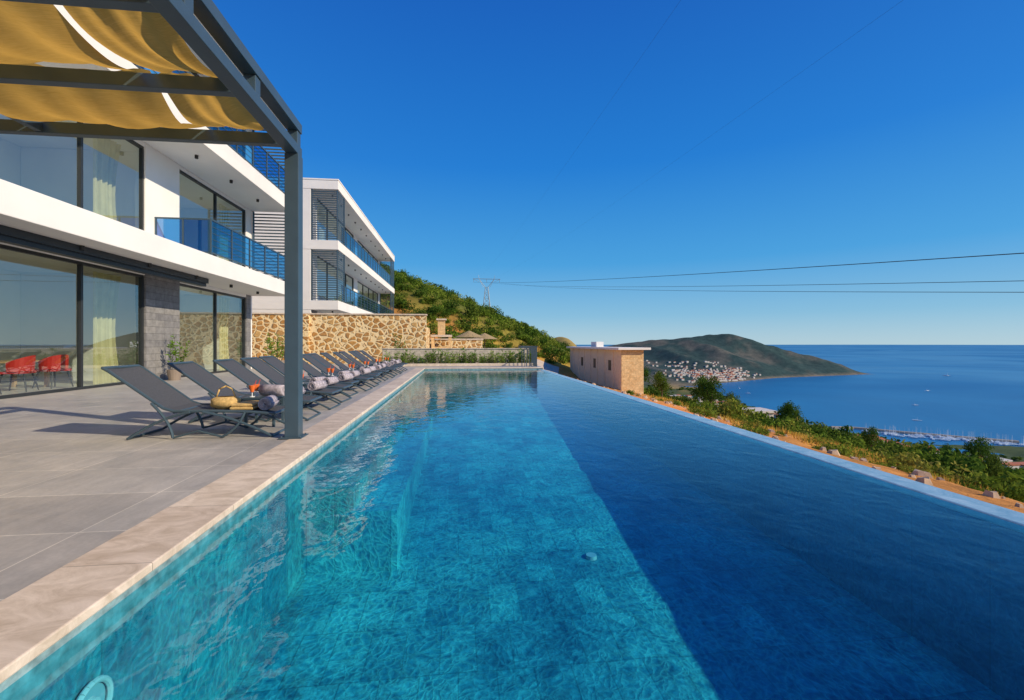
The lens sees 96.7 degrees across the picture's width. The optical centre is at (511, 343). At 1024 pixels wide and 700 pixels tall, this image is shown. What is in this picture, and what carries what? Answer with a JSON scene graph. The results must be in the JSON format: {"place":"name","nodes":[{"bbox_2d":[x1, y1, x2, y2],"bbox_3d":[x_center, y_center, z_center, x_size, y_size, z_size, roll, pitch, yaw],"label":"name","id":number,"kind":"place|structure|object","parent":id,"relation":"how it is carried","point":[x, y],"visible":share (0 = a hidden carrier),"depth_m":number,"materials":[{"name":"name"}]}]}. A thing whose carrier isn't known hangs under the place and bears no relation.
{"place":"outdoors","nodes":[
{"label":"outdoors","id":0,"kind":"place"},
{"bbox_2d":[0,364,540,600],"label":"terrace","id":1,"kind":"structure","parent":0,"point":[80,475],"depth_m":4.69,"materials":[{"name":"tile"}]},
{"bbox_2d":[0,5,285,398],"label":"white villa","id":2,"kind":"object","parent":1,"relation":"on","point":[115,252],"visible":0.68,"depth_m":14.77,"materials":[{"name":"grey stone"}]},
{"bbox_2d":[0,355,38,391],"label":"dining chair","id":3,"kind":"object","parent":2,"relation":"on","point":[24,365],"visible":1,"depth_m":11.21,"materials":[{"name":"red plastic"}]},
{"bbox_2d":[0,360,49,386],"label":"dining table","id":4,"kind":"object","parent":2,"relation":"on","point":[46,380],"visible":0.44,"depth_m":12.51,"materials":[{"name":"white wood"}]},
{"bbox_2d":[32,354,73,388],"bbox_3d":[-12.415,0.734,12.329,0.607,0.899,0.600,0,0,5],"label":"dining chair","id":5,"kind":"object","parent":2,"relation":"on","point":[52,364],"visible":0.98,"depth_m":12.14,"materials":[{"name":"red plastic"}]},
{"bbox_2d":[0,72,244,398],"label":"window frames","id":6,"kind":"structure","parent":2,"relation":"in","point":[80,264],"depth_m":13.74,"materials":[{"name":"black metal"}]},
{"bbox_2d":[0,0,307,438],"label":"pergola","id":7,"kind":"object","parent":1,"relation":"on","point":[122,103],"visible":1,"depth_m":4.58,"materials":[{"name":"metal"}]},
{"bbox_2d":[165,334,190,380],"bbox_3d":[-11.130,0.390,15.209,0.649,1.619,0.732,0,0,-7],"label":"potted plant","id":8,"kind":"object","parent":1,"relation":"on","point":[173,374],"visible":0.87,"depth_m":15.01,"materials":[{"name":"green plant"}]},
{"bbox_2d":[101,364,284,439],"bbox_3d":[-4.114,0.739,6.080,2.060,0.917,0.714,0,0,-7],"label":"sun lounger","id":9,"kind":"object","parent":1,"relation":"on","point":[154,389],"visible":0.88,"depth_m":5.92,"materials":[{"name":"fabric"}]},
{"bbox_2d":[210,385,240,408],"bbox_3d":[-3.842,0.711,6.112,0.388,0.308,0.260,0,0,-7],"label":"straw beach bag","id":10,"kind":"object","parent":9,"relation":"on","point":[221,402],"visible":0.85,"depth_m":6.03,"materials":[{"name":"wicker"}]},
{"bbox_2d":[229,400,258,409],"bbox_3d":[-3.564,0.825,6.145,0.300,0.080,0.400,0,0,-7],"label":"folded towel","id":11,"kind":"object","parent":9,"relation":"on","point":[246,405],"visible":0.77,"depth_m":5.97,"materials":[{"name":"fabric"}]},
{"bbox_2d":[258,395,278,409],"bbox_3d":[-3.289,0.789,6.158,0.171,0.162,0.412,0,0,-15],"label":"rolled towel","id":12,"kind":"object","parent":9,"relation":"on","point":[268,402],"visible":1,"depth_m":5.98,"materials":[{"name":"white fabric"}]},
{"bbox_2d":[167,361,321,422],"bbox_3d":[-4.209,0.739,7.293,2.060,0.917,0.714,0,0,-8],"label":"sun lounger","id":13,"kind":"object","parent":1,"relation":"on","point":[205,379],"visible":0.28,"depth_m":7.22,"materials":[{"name":"fabric"}]},
{"bbox_2d":[258,384,284,395],"bbox_3d":[-3.533,0.684,6.757,0.412,0.162,0.171,0,0,15],"label":"rolled towel","id":14,"kind":"object","parent":13,"relation":"on","point":[269,389],"visible":0.92,"depth_m":6.69,"materials":[{"name":"white fabric"}]},
{"bbox_2d":[243,394,283,427],"bbox_3d":[-3.665,0.985,6.753,0.425,0.430,0.425,0,0,-8],"label":"side table","id":15,"kind":"object","parent":1,"relation":"on","point":[260,396],"visible":0.39,"depth_m":6.58,"materials":[{"name":"metal"}]},
{"bbox_2d":[248,380,256,396],"bbox_3d":[-3.779,0.649,6.623,0.103,0.241,0.099,0,0,-7],"label":"cocktail glass","id":16,"kind":"object","parent":15,"relation":"on","point":[252,388],"visible":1,"depth_m":6.60,"materials":[{"name":"orange glass"}]},
{"bbox_2d":[252,379,260,395],"bbox_3d":[-3.820,0.649,6.800,0.103,0.241,0.099,0,0,-7],"label":"cocktail glass","id":17,"kind":"object","parent":15,"relation":"on","point":[256,387],"visible":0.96,"depth_m":6.78,"materials":[{"name":"orange glass"}]},
{"bbox_2d":[263,333,281,367],"bbox_3d":[-11.956,0.252,22.787,0.789,1.895,0.889,0,0,-7],"label":"potted plant","id":18,"kind":"object","parent":1,"relation":"on","point":[271,347],"visible":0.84,"depth_m":22.60,"materials":[{"name":"green plant"}]},
{"bbox_2d":[213,359,341,409],"bbox_3d":[-4.323,0.739,8.498,2.060,0.917,0.714,0,0,-6],"label":"sun lounger","id":19,"kind":"object","parent":1,"relation":"on","point":[239,371],"visible":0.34,"depth_m":8.47,"materials":[{"name":"fabric"}]},
{"bbox_2d":[307,380,327,390],"bbox_3d":[-3.638,0.774,8.520,0.171,0.162,0.412,0,0,7],"label":"rolled towel","id":20,"kind":"object","parent":19,"relation":"on","point":[317,385],"visible":1,"depth_m":8.39,"materials":[{"name":"white fabric"}]},
{"bbox_2d":[274,334,284,362],"bbox_3d":[-11.991,0.292,23.613,0.956,1.816,0.653,0,0,40],"label":"potted plant","id":21,"kind":"object","parent":1,"relation":"on","point":[283,351],"visible":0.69,"depth_m":23.60,"materials":[{"name":"green plant"}]},
{"bbox_2d":[240,357,352,402],"bbox_3d":[-4.482,0.739,9.559,2.060,0.917,0.714,0,0,-3],"label":"sun lounger","id":22,"kind":"object","parent":1,"relation":"on","point":[267,371],"visible":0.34,"depth_m":9.52,"materials":[{"name":"fabric"}]},
{"bbox_2d":[309,376,325,381],"bbox_3d":[-4.064,0.774,9.570,0.171,0.162,0.412,0,0,9],"label":"rolled towel","id":23,"kind":"object","parent":22,"relation":"on","point":[316,379],"visible":0.51,"depth_m":9.42,"materials":[{"name":"white fabric"}]},
{"bbox_2d":[323,376,338,384],"bbox_3d":[-3.813,0.774,9.584,0.171,0.162,0.412,0,0,5],"label":"rolled towel","id":24,"kind":"object","parent":22,"relation":"on","point":[331,380],"visible":0.94,"depth_m":9.50,"materials":[{"name":"white fabric"}]},
{"bbox_2d":[283,382,311,405],"bbox_3d":[-4.234,0.985,9.017,0.425,0.430,0.425,0,0,-8],"label":"side table","id":25,"kind":"object","parent":1,"relation":"on","point":[305,384],"visible":0.14,"depth_m":8.86,"materials":[{"name":"metal"}]},
{"bbox_2d":[259,356,358,395],"bbox_3d":[-4.706,0.739,10.644,2.060,0.917,0.714,0,0,-4],"label":"sun lounger","id":26,"kind":"object","parent":1,"relation":"on","point":[276,363],"visible":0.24,"depth_m":10.57,"materials":[{"name":"fabric"}]},
{"bbox_2d":[338,373,353,380],"bbox_3d":[-3.895,0.774,10.700,0.171,0.162,0.412,0,0,10],"label":"rolled towel","id":27,"kind":"object","parent":26,"relation":"on","point":[345,376],"visible":1,"depth_m":10.57,"materials":[{"name":"white fabric"}]},
{"bbox_2d":[252,178,394,313],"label":"walls and slabs","id":28,"kind":"structure","parent":1,"relation":"on","point":[268,304],"depth_m":32.10,"materials":[{"name":"white paint"}]},
{"bbox_2d":[317,210,342,301],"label":"curtains","id":29,"kind":"object","parent":28,"relation":"hanging from","point":[324,239],"visible":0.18,"depth_m":35.46,"materials":[{"name":"fabric"}]},
{"bbox_2d":[317,198,377,311],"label":"window frames","id":30,"kind":"structure","parent":28,"relation":"attached to","point":[340,270],"depth_m":40.22,"materials":[{"name":"black metal"}]},
{"bbox_2d":[362,246,376,313],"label":"window glass","id":31,"kind":"object","parent":30,"relation":"in","point":[365,291],"visible":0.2,"depth_m":51.10,"materials":[{"name":"glass"}]},
{"bbox_2d":[311,189,393,310],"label":"slatted screens","id":32,"kind":"object","parent":28,"relation":"on","point":[312,251],"visible":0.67,"depth_m":30.61,"materials":[{"name":"metal"}]},
{"bbox_2d":[332,195,385,312],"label":"soffit spotlights","id":33,"kind":"object","parent":28,"relation":"attached to","point":[348,265],"visible":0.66,"depth_m":41.14,"materials":[{"name":"metal"}]},
{"bbox_2d":[338,192,393,313],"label":"front screens","id":34,"kind":"object","parent":28,"relation":"on","point":[342,216],"visible":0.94,"depth_m":32.15,"materials":[{"name":"metal"}]},
{"bbox_2d":[341,227,393,313],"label":"balustrade rails","id":35,"kind":"object","parent":28,"relation":"on","point":[375,266],"visible":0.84,"depth_m":38.23,"materials":[{"name":"black metal"}]},
{"bbox_2d":[342,228,393,313],"bbox_3d":[-13.421,-5.585,44.687,0.001,5.090,25.900,0,0,-7],"label":"balustrade glass","id":36,"kind":"object","parent":35,"relation":"in","point":[383,274],"visible":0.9,"depth_m":39.97,"materials":[{"name":"blue glass"}]},
{"bbox_2d":[318,375,338,393],"bbox_3d":[-4.492,0.985,11.201,0.425,0.430,0.425,0,0,-8],"label":"side table","id":37,"kind":"object","parent":1,"relation":"on","point":[328,376],"visible":0.19,"depth_m":11.11,"materials":[{"name":"metal"}]},
{"bbox_2d":[284,355,373,390],"bbox_3d":[-4.710,0.739,11.791,2.060,0.917,0.714,0,0,-4],"label":"sun lounger","id":38,"kind":"object","parent":1,"relation":"on","point":[310,370],"visible":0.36,"depth_m":11.84,"materials":[{"name":"fabric"}]},
{"bbox_2d":[338,370,349,374],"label":"rolled towel","id":39,"kind":"object","parent":38,"relation":"on","point":[343,372],"visible":0.41,"depth_m":11.58,"materials":[{"name":"white fabric"}]},
{"bbox_2d":[349,370,359,376],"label":"rolled towel","id":40,"kind":"object","parent":38,"relation":"on","point":[355,373],"visible":0.78,"depth_m":11.67,"materials":[{"name":"white fabric"}]},
{"bbox_2d":[303,354,379,386],"bbox_3d":[-4.843,0.739,12.876,2.060,0.917,0.714,0,0,-6],"label":"sun lounger","id":41,"kind":"object","parent":1,"relation":"on","point":[315,362],"visible":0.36,"depth_m":12.80,"materials":[{"name":"fabric"}]},
{"bbox_2d":[359,368,370,374],"bbox_3d":[-4.154,0.774,12.900,0.171,0.162,0.412,0,0,8],"label":"rolled towel","id":42,"kind":"object","parent":41,"relation":"on","point":[365,371],"visible":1,"depth_m":12.77,"materials":[{"name":"white fabric"}]},
{"bbox_2d":[308,353,381,382],"bbox_3d":[-5.078,0.739,13.919,2.060,0.917,0.714,0,0,-5],"label":"sun lounger","id":43,"kind":"object","parent":1,"relation":"on","point":[323,361],"visible":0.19,"depth_m":14.00,"materials":[{"name":"fabric"}]},
{"bbox_2d":[367,366,375,371],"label":"rolled towel","id":44,"kind":"object","parent":43,"relation":"on","point":[372,368],"visible":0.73,"depth_m":14.02,"materials":[{"name":"white fabric"}]},
{"bbox_2d":[320,352,388,380],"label":"sun lounger","id":45,"kind":"object","parent":1,"relation":"on","point":[335,361],"visible":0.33,"depth_m":14.95,"materials":[{"name":"metal"}]},
{"bbox_2d":[332,352,395,377],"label":"sun lounger","id":46,"kind":"object","parent":1,"relation":"on","point":[342,357],"visible":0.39,"depth_m":16.05,"materials":[{"name":"metal"}]},
{"bbox_2d":[339,351,397,375],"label":"sun lounger","id":47,"kind":"object","parent":1,"relation":"on","point":[351,358],"visible":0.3,"depth_m":17.25,"materials":[{"name":"metal"}]},
{"bbox_2d":[348,351,402,373],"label":"sun lounger","id":48,"kind":"object","parent":1,"relation":"on","point":[357,356],"visible":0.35,"depth_m":18.19,"materials":[{"name":"metal"}]},
{"bbox_2d":[353,350,403,371],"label":"sun lounger","id":49,"kind":"object","parent":1,"relation":"on","point":[358,353],"visible":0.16,"depth_m":19.50,"materials":[{"name":"metal"}]},
{"bbox_2d":[359,350,407,370],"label":"sun lounger","id":50,"kind":"object","parent":1,"relation":"on","point":[368,355],"visible":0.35,"depth_m":20.44,"materials":[{"name":"metal"}]},
{"bbox_2d":[392,333,404,347],"bbox_3d":[-6.742,0.246,26.948,1.016,1.909,0.694,0,0,40],"label":"potted plant","id":51,"kind":"object","parent":1,"relation":"on","point":[395,345],"visible":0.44,"depth_m":26.91,"materials":[{"name":"green plant"}]},
{"bbox_2d":[431,319,451,347],"bbox_3d":[-5.053,-0.300,32.633,1.500,3.000,0.900,0,0,-7],"label":"barbecue chimney","id":52,"kind":"object","parent":1,"relation":"on","point":[441,327],"visible":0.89,"depth_m":32.31,"materials":[{"name":"stone"}]},
{"bbox_2d":[381,348,528,363],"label":"planter wall","id":53,"kind":"structure","parent":1,"relation":"on","point":[419,352],"depth_m":25.76,"materials":[{"name":"stone"}]},
{"bbox_2d":[381,347,530,363],"bbox_3d":[-2.963,0.681,25.244,8.551,1.046,1.355,0,0,-7],"label":"hedge planting","id":54,"kind":"object","parent":1,"relation":"on","point":[472,358],"visible":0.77,"depth_m":25.15,"materials":[{"name":"green plant"}]},
{"bbox_2d":[403,363,532,365],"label":"planter kerb","id":55,"kind":"structure","parent":1,"relation":"on","point":[481,364],"depth_m":24.77,"materials":[{"name":"stone"}]},
{"bbox_2d":[456,331,481,338],"bbox_3d":[-3.553,0.050,37.844,2.500,2.300,2.500,0,0,-7],"label":"thatched parasol","id":56,"kind":"object","parent":1,"relation":"on","point":[469,334],"visible":0.78,"depth_m":37.29,"materials":[{"name":"beige plant"}]},
{"bbox_2d":[472,333,496,347],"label":"thatched parasol","id":57,"kind":"object","parent":1,"relation":"on","point":[485,336],"visible":0.75,"depth_m":41.36,"materials":[{"name":"beige plant"}]},
{"bbox_2d":[0,368,1023,699],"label":"swimming pool","id":58,"kind":"structure","parent":1,"relation":"in","point":[522,552],"depth_m":4.33,"materials":[{"name":"liquid"}]},
{"bbox_2d":[0,367,543,683],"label":"pool coping","id":59,"kind":"object","parent":58,"relation":"on","point":[40,616],"visible":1,"depth_m":2.61,"materials":[{"name":"stone"}]},
{"bbox_2d":[518,346,537,366],"bbox_3d":[0.471,0.655,27.494,0.870,1.090,7.500,0,0,-7],"label":"metal fence","id":60,"kind":"object","parent":1,"relation":"on","point":[533,350],"visible":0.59,"depth_m":24.04,"materials":[{"name":"grey metal"}]},
{"bbox_2d":[252,313,429,363],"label":"rubble stone wall","id":61,"kind":"structure","parent":0,"point":[372,335],"depth_m":27.70,"materials":[{"name":"stone"}]},
{"bbox_2d":[430,339,482,347],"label":"stone wall","id":62,"kind":"structure","parent":0,"point":[467,343],"depth_m":33.78,"materials":[{"name":"stone"}]},
{"bbox_2d":[537,359,558,373],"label":"concrete road","id":63,"kind":"structure","parent":0,"point":[550,367],"depth_m":68.78,"materials":[{"name":"grey concrete"}]},
{"bbox_2d":[212,0,1023,344],"label":"sky","id":64,"kind":"structure","parent":0,"point":[447,123],"materials":[{"name":"blue"}]},
{"bbox_2d":[383,282,1023,512],"bbox_3d":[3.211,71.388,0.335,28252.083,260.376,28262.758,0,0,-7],"label":"hillside terrain","id":65,"kind":"structure","parent":0,"point":[751,356],"depth_m":2084.28,"materials":[{"name":"green plant"}]},
{"bbox_2d":[381,264,569,363],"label":"hill scrub","id":66,"kind":"object","parent":65,"relation":"on","point":[432,293],"visible":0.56,"depth_m":78.53,"materials":[{"name":"green plant"}]},
{"bbox_2d":[474,275,499,307],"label":"electricity pylon","id":67,"kind":"object","parent":65,"relation":"on","point":[485,292],"visible":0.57,"depth_m":300.02,"materials":[{"name":"grey metal"}]},
{"bbox_2d":[480,0,1023,292],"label":"power lines","id":68,"kind":"object","parent":67,"relation":"attached to","point":[798,267],"visible":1,"depth_m":59.03,"materials":[{"name":"black metal"}]},
{"bbox_2d":[570,348,643,393],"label":"walls","id":69,"kind":"structure","parent":65,"relation":"on","point":[625,372],"depth_m":52.39,"materials":[{"name":"stone"}]},
{"bbox_2d":[581,357,610,369],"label":"windows","id":70,"kind":"structure","parent":69,"relation":"attached to","point":[594,363],"depth_m":59.07,"materials":[{"name":"black glass"}]},
{"bbox_2d":[566,342,650,349],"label":"roof","id":71,"kind":"structure","parent":69,"relation":"on","point":[596,345],"depth_m":55.46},
{"bbox_2d":[644,365,651,382],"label":"pine tree","id":72,"kind":"object","parent":65,"relation":"on","point":[646,373],"visible":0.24,"depth_m":69.86,"materials":[{"name":"green plant"}]},
{"bbox_2d":[652,371,670,396],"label":"pine tree","id":73,"kind":"object","parent":65,"relation":"on","point":[659,378],"visible":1,"depth_m":60.24,"materials":[{"name":"green plant"}]},
{"bbox_2d":[647,384,753,407],"bbox_3d":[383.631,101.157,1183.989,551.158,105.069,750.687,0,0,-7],"label":"bay woodland","id":74,"kind":"object","parent":65,"relation":"on","point":[683,388],"visible":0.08,"depth_m":1391.31,"materials":[{"name":"green plant"}]},
{"bbox_2d":[691,374,710,401],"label":"pine tree","id":75,"kind":"object","parent":65,"relation":"on","point":[699,379],"visible":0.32,"depth_m":63.47,"materials":[{"name":"green plant"}]},
{"bbox_2d":[646,360,760,382],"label":"distant town","id":76,"kind":"object","parent":65,"relation":"on","point":[731,375],"visible":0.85,"depth_m":1910.97,"materials":[{"name":"ceramic"}]},
{"bbox_2d":[697,376,725,404],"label":"pine tree","id":77,"kind":"object","parent":65,"relation":"on","point":[712,389],"visible":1,"depth_m":56.01,"materials":[{"name":"green plant"}]},
{"bbox_2d":[723,391,742,403],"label":"pine tree","id":78,"kind":"object","parent":65,"relation":"on","point":[732,396],"visible":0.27,"depth_m":52.98,"materials":[{"name":"green plant"}]},
{"bbox_2d":[742,407,774,416],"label":"flat roofed villa","id":79,"kind":"object","parent":65,"relation":"on","point":[769,411],"visible":0.11,"depth_m":72.84,"materials":[{"name":"paint"}]},
{"bbox_2d":[775,403,797,425],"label":"pine tree","id":80,"kind":"object","parent":65,"relation":"on","point":[789,411],"visible":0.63,"depth_m":43.42,"materials":[{"name":"green plant"}]},
{"bbox_2d":[558,373,1023,507],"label":"loose stones","id":81,"kind":"object","parent":65,"relation":"on","point":[925,478],"visible":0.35,"depth_m":15.45,"materials":[{"name":"beige stone"}]},
{"bbox_2d":[781,400,804,422],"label":"pine tree","id":82,"kind":"object","parent":65,"relation":"on","point":[798,407],"visible":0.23,"depth_m":51.44,"materials":[{"name":"green plant"}]},
{"bbox_2d":[626,389,1023,501],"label":"slope scrub","id":83,"kind":"object","parent":65,"relation":"on","point":[971,469],"visible":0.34,"depth_m":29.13,"materials":[{"name":"green plant"}]},
{"bbox_2d":[644,386,1023,480],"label":"roadside scrub","id":84,"kind":"object","parent":65,"relation":"on","point":[650,390],"visible":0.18,"depth_m":39.85,"materials":[{"name":"green plant"}]},
{"bbox_2d":[647,394,1022,502],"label":"dry grass","id":85,"kind":"structure","parent":65,"relation":"on","point":[786,431],"depth_m":26.30,"materials":[{"name":"plant"}]},
{"bbox_2d":[670,394,1023,468],"bbox_3d":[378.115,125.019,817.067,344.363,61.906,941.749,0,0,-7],"label":"coastal village","id":86,"kind":"object","parent":65,"relation":"on","point":[1018,465],"visible":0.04,"depth_m":438.55,"materials":[{"name":"ceramic"}]},
{"bbox_2d":[860,427,884,450],"bbox_3d":[31.556,8.502,39.974,1.810,2.626,1.674,0,0,-29],"label":"pine tree","id":87,"kind":"object","parent":65,"relation":"on","point":[870,436],"visible":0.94,"depth_m":39.77,"materials":[{"name":"green plant"}]},
{"bbox_2d":[857,433,1023,469],"bbox_3d":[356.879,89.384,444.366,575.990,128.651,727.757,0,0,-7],"label":"woodland","id":88,"kind":"object","parent":65,"relation":"on","point":[1019,458],"visible":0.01,"depth_m":569.58,"materials":[{"name":"green plant"}]},
{"bbox_2d":[935,443,956,458],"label":"pine tree","id":89,"kind":"object","parent":65,"relation":"on","point":[947,447],"visible":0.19,"depth_m":41.02,"materials":[{"name":"green plant"}]},
{"bbox_2d":[961,436,997,462],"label":"pine tree","id":90,"kind":"object","parent":65,"relation":"on","point":[982,447],"visible":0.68,"depth_m":45.56,"materials":[{"name":"green plant"}]},
{"bbox_2d":[980,453,1013,481],"bbox_3d":[34.413,9.169,32.389,1.749,2.778,1.909,0,0,-11],"label":"pine tree","id":91,"kind":"object","parent":65,"relation":"on","point":[993,467],"visible":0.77,"depth_m":32.30,"materials":[{"name":"green plant"}]},
{"bbox_2d":[576,345,1023,454],"bbox_3d":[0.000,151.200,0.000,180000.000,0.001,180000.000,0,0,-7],"label":"sea","id":92,"kind":"structure","parent":0,"point":[978,391],"depth_m":1478.54,"materials":[{"name":"liquid"}]},
{"bbox_2d":[830,426,1018,442],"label":"breakwater","id":93,"kind":"object","parent":92,"relation":"in","point":[943,435],"visible":0.41,"depth_m":752.51,"materials":[{"name":"grey stone"}]},
{"bbox_2d":[861,424,1023,445],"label":"moored sailboats","id":94,"kind":"object","parent":92,"relation":"on","point":[947,438],"visible":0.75,"depth_m":717.52,"materials":[{"name":"white"}]}
]}

